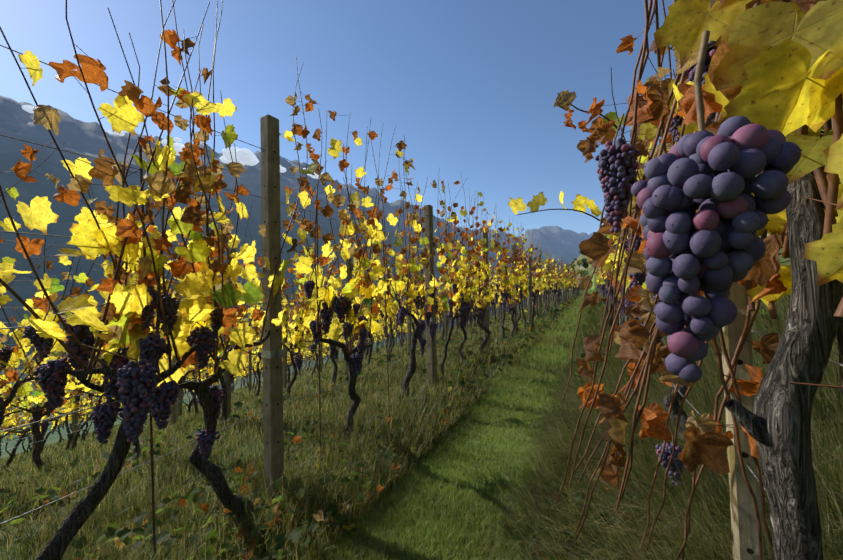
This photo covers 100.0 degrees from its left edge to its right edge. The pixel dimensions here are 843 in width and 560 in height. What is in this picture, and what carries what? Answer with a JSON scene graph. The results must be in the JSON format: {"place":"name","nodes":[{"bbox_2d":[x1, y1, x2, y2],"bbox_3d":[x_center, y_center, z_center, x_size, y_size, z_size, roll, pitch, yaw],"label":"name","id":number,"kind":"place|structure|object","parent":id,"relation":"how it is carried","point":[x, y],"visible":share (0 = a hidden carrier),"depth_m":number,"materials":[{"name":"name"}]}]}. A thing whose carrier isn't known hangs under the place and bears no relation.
{"place":"outdoors","nodes":[
{"label":"outdoors","id":0,"kind":"place"},
{"bbox_2d":[22,105,33,112],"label":"cloud","id":1,"kind":"structure","parent":0,"point":[28,108],"depth_m":2371.86,"materials":[{"name":"white"}]},
{"bbox_2d":[105,129,125,135],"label":"cloud","id":2,"kind":"structure","parent":0,"point":[122,133],"depth_m":2615.81,"materials":[{"name":"white"}]},
{"bbox_2d":[161,137,184,155],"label":"cloud","id":3,"kind":"structure","parent":0,"point":[178,147],"depth_m":2736.26,"materials":[{"name":"white"}]},
{"bbox_2d":[22,353,340,433],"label":"vine grapes","id":4,"kind":"object","parent":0,"point":[70,425],"visible":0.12,"depth_m":20.64,"materials":[{"name":"purple food"}]},
{"bbox_2d":[2,264,369,405],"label":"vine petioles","id":5,"kind":"object","parent":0,"point":[154,324],"visible":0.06,"depth_m":5.62,"materials":[{"name":"plant"}]},
{"bbox_2d":[3,340,376,434],"bbox_3d":[-9.648,5.054,24.821,0.492,3.539,48.286,-1,-3,26],"label":"grapevine row","id":6,"kind":"object","parent":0,"point":[120,406],"depth_m":14.42,"materials":[{"name":"plant"}]},
{"bbox_2d":[0,326,381,436],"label":"grapevine row","id":7,"kind":"object","parent":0,"point":[185,379],"visible":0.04,"depth_m":10.12,"materials":[{"name":"plant"}]},
{"bbox_2d":[0,336,384,426],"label":"grapevine row","id":8,"kind":"object","parent":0,"point":[85,407],"visible":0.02,"depth_m":13.27,"materials":[{"name":"plant"}]},
{"bbox_2d":[1,322,404,434],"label":"grapevine row","id":9,"kind":"object","parent":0,"point":[195,377],"visible":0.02,"depth_m":15.60,"materials":[{"name":"yellow plant"}]},
{"bbox_2d":[6,333,405,453],"bbox_3d":[-11.801,6.311,25.435,0.764,4.263,49.750,-1,-3,26],"label":"vine row","id":10,"kind":"object","parent":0,"point":[24,450],"depth_m":16.35,"materials":[{"name":"yellow plant"}]},
{"bbox_2d":[8,331,411,439],"bbox_3d":[-11.659,5.766,25.768,0.559,3.589,50.112,-1,-3,26],"label":"grapevine row","id":11,"kind":"object","parent":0,"point":[94,403],"visible":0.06,"depth_m":16.45,"materials":[{"name":"yellow plant"}]},
{"bbox_2d":[0,319,439,454],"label":"vine row","id":12,"kind":"object","parent":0,"point":[55,426],"depth_m":9.95,"materials":[{"name":"yellow plant"}]},
{"bbox_2d":[1,170,438,392],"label":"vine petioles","id":13,"kind":"object","parent":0,"point":[168,277],"visible":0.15,"depth_m":3.09,"materials":[{"name":"plant"}]},
{"bbox_2d":[220,147,258,165],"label":"cloud","id":14,"kind":"structure","parent":0,"point":[244,156],"depth_m":2763.71,"materials":[{"name":"white"}]},
{"bbox_2d":[0,242,492,414],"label":"grapevine leaves","id":15,"kind":"object","parent":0,"point":[9,388],"visible":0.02,"depth_m":4.39,"materials":[{"name":"yellow plant"}]},
{"bbox_2d":[2,303,496,430],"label":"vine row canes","id":16,"kind":"object","parent":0,"point":[103,396],"visible":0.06,"depth_m":8.07,"materials":[{"name":"brown plant"}]},
{"bbox_2d":[0,301,498,412],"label":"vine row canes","id":17,"kind":"object","parent":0,"point":[167,362],"depth_m":6.71,"materials":[{"name":"brown plant"}]},
{"bbox_2d":[0,303,500,404],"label":"vine grapes","id":18,"kind":"object","parent":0,"point":[77,399],"visible":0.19,"depth_m":6.42,"materials":[{"name":"purple food"}]},
{"bbox_2d":[0,36,523,360],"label":"vine leaves","id":19,"kind":"object","parent":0,"point":[227,213],"visible":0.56,"depth_m":1.68,"materials":[{"name":"plant"}]},
{"bbox_2d":[0,142,542,399],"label":"vine leaves","id":20,"kind":"object","parent":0,"point":[37,363],"visible":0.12,"depth_m":3.41,"materials":[{"name":"yellow plant"}]},
{"bbox_2d":[280,165,286,172],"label":"cloud","id":21,"kind":"structure","parent":0,"point":[282,169],"depth_m":3030.68,"materials":[{"name":"white"}]},
{"bbox_2d":[43,257,559,429],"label":"grape stalks","id":22,"kind":"object","parent":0,"point":[115,353],"visible":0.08,"depth_m":1.44,"materials":[{"name":"brown plant"}]},
{"bbox_2d":[303,168,322,178],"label":"cloud","id":23,"kind":"structure","parent":0,"point":[316,176],"depth_m":3288.56,"materials":[{"name":"white"}]},
{"bbox_2d":[0,0,675,239],"label":"sky","id":24,"kind":"structure","parent":0,"point":[471,87],"materials":[{"name":"blue"}]},
{"bbox_2d":[0,95,840,559],"bbox_3d":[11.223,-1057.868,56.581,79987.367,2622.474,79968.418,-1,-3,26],"label":"terrain ground","id":25,"kind":"structure","parent":0,"point":[88,141],"depth_m":1763.81,"materials":[{"name":"green plant"}]},
{"bbox_2d":[1,346,355,454],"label":"vine row","id":26,"kind":"object","parent":25,"relation":"on","point":[98,398],"depth_m":20.97,"materials":[{"name":"yellow plant"}]},
{"bbox_2d":[19,350,341,451],"bbox_3d":[-16.705,7.692,25.616,0.826,4.368,52.692,-1,-3,26],"label":"vine row","id":27,"kind":"object","parent":25,"relation":"on","point":[121,405],"depth_m":20.15,"materials":[{"name":"plant"}]},
{"bbox_2d":[16,340,388,451],"bbox_3d":[-14.660,7.011,24.773,0.739,4.208,50.609,-1,-3,26],"label":"vine row","id":28,"kind":"object","parent":25,"relation":"on","point":[183,389],"depth_m":19.75,"materials":[{"name":"yellow plant"}]},
{"bbox_2d":[0,334,406,456],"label":"vine row","id":29,"kind":"object","parent":25,"relation":"on","point":[121,404],"depth_m":14.76,"materials":[{"name":"yellow plant"}]},
{"bbox_2d":[0,321,440,436],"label":"vine row","id":30,"kind":"object","parent":25,"relation":"on","point":[27,422],"depth_m":16.65,"materials":[{"name":"yellow plant"}]},
{"bbox_2d":[0,314,454,452],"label":"vine row","id":31,"kind":"object","parent":25,"relation":"on","point":[237,374],"depth_m":16.43,"materials":[{"name":"yellow plant"}]},
{"bbox_2d":[25,321,440,432],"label":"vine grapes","id":32,"kind":"object","parent":31,"relation":"hanging from","point":[31,421],"visible":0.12,"depth_m":8.97,"materials":[{"name":"purple food"}]},
{"bbox_2d":[0,292,521,453],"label":"vine row","id":33,"kind":"object","parent":25,"relation":"on","point":[71,385],"depth_m":6.63,"materials":[{"name":"yellow plant"}]},
{"bbox_2d":[69,308,496,412],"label":"vine grapes","id":34,"kind":"object","parent":33,"relation":"hanging from","point":[91,402],"visible":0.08,"depth_m":8.31,"materials":[{"name":"purple food"}]},
{"bbox_2d":[0,160,561,472],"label":"vine row","id":35,"kind":"object","parent":25,"relation":"on","point":[51,287],"depth_m":4.11,"materials":[{"name":"yellow plant"}]},
{"bbox_2d":[0,292,551,425],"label":"vine grapes","id":36,"kind":"object","parent":35,"relation":"hanging from","point":[5,354],"visible":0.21,"depth_m":5.17,"materials":[{"name":"purple food"}]},
{"bbox_2d":[0,29,580,559],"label":"vine row","id":37,"kind":"object","parent":25,"relation":"on","point":[123,327],"depth_m":1.63,"materials":[{"name":"yellow plant"}]},
{"bbox_2d":[0,0,578,387],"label":"vine shoots","id":38,"kind":"object","parent":37,"relation":"attached to","point":[160,302],"visible":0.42,"depth_m":1.61,"materials":[{"name":"brown plant"}]},
{"bbox_2d":[22,280,579,461],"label":"grape bunches","id":39,"kind":"object","parent":37,"relation":"hanging from","point":[132,391],"visible":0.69,"depth_m":1.44,"materials":[{"name":"purple food"}]},
{"bbox_2d":[139,137,535,559],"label":"vine stakes","id":40,"kind":"object","parent":25,"relation":"on","point":[151,424],"visible":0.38,"depth_m":2.43,"materials":[{"name":"brown wood"}]},
{"bbox_2d":[31,0,775,559],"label":"trellis posts","id":41,"kind":"object","parent":25,"relation":"on","point":[743,512],"visible":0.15,"depth_m":2.13,"materials":[{"name":"brown wood"}]},
{"bbox_2d":[261,295,542,358],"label":"post brackets","id":42,"kind":"object","parent":41,"relation":"attached to","point":[270,354],"visible":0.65,"depth_m":2.12,"materials":[{"name":"grey metal"}]},
{"bbox_2d":[0,45,842,524],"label":"trellis wires","id":43,"kind":"object","parent":41,"relation":"attached to","point":[218,357],"visible":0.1,"depth_m":2.10,"materials":[{"name":"grey metal"}]},
{"bbox_2d":[559,215,627,277],"bbox_3d":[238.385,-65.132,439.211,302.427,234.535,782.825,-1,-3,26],"label":"hill trees","id":44,"kind":"object","parent":25,"relation":"on","point":[583,262],"materials":[{"name":"plant"}]},
{"bbox_2d":[594,40,755,500],"bbox_3d":[9.776,0.117,19.154,0.707,3.426,40.161,-1,-3,26],"label":"vine row","id":45,"kind":"object","parent":25,"relation":"on","point":[600,275],"depth_m":1.92,"materials":[{"name":"plant"}]},
{"bbox_2d":[508,0,842,559],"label":"vine","id":46,"kind":"object","parent":25,"relation":"on","point":[776,65],"depth_m":0.49,"materials":[{"name":"plant"}]},
{"bbox_2d":[595,41,801,486],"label":"grape bunches","id":47,"kind":"object","parent":46,"relation":"attached to","point":[713,248],"visible":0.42,"depth_m":0.26,"materials":[{"name":"purple food"}]},
{"bbox_2d":[556,1,842,527],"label":"vine leaves","id":48,"kind":"object","parent":46,"relation":"attached to","point":[728,425],"visible":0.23,"depth_m":0.87,"materials":[{"name":"brown plant"}]},
{"bbox_2d":[518,0,842,559],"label":"vine canes","id":49,"kind":"object","parent":25,"relation":"on","point":[828,187],"visible":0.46,"depth_m":0.84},
{"bbox_2d":[0,263,842,559],"bbox_3d":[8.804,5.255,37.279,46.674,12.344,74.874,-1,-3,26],"label":"grass field","id":50,"kind":"structure","parent":0,"point":[710,539],"depth_m":2.27,"materials":[{"name":"green plant"}]},
{"bbox_2d":[0,302,507,469],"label":"vine row","id":51,"kind":"object","parent":50,"relation":"on","point":[76,406],"depth_m":7.98,"materials":[{"name":"yellow plant"}]},
{"bbox_2d":[0,263,528,472],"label":"vine row","id":52,"kind":"object","parent":50,"relation":"on","point":[24,390],"depth_m":4.79,"materials":[{"name":"plant"}]},
{"bbox_2d":[32,294,528,436],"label":"vine grapes","id":53,"kind":"object","parent":52,"relation":"hanging from","point":[44,425],"visible":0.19,"depth_m":4.40,"materials":[{"name":"purple food"}]},
{"bbox_2d":[597,273,661,363],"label":"vine leaves","id":54,"kind":"object","parent":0,"point":[626,302],"visible":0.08,"depth_m":3.98,"materials":[{"name":"plant"}]},
{"bbox_2d":[598,0,676,301],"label":"vine leaves","id":55,"kind":"object","parent":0,"point":[675,75],"visible":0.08,"depth_m":1.60,"materials":[{"name":"plant"}]},
{"bbox_2d":[614,30,709,442],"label":"grape vine stalks","id":56,"kind":"object","parent":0,"point":[698,77],"visible":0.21,"depth_m":0.29,"materials":[{"name":"brown plant"}]}
]}

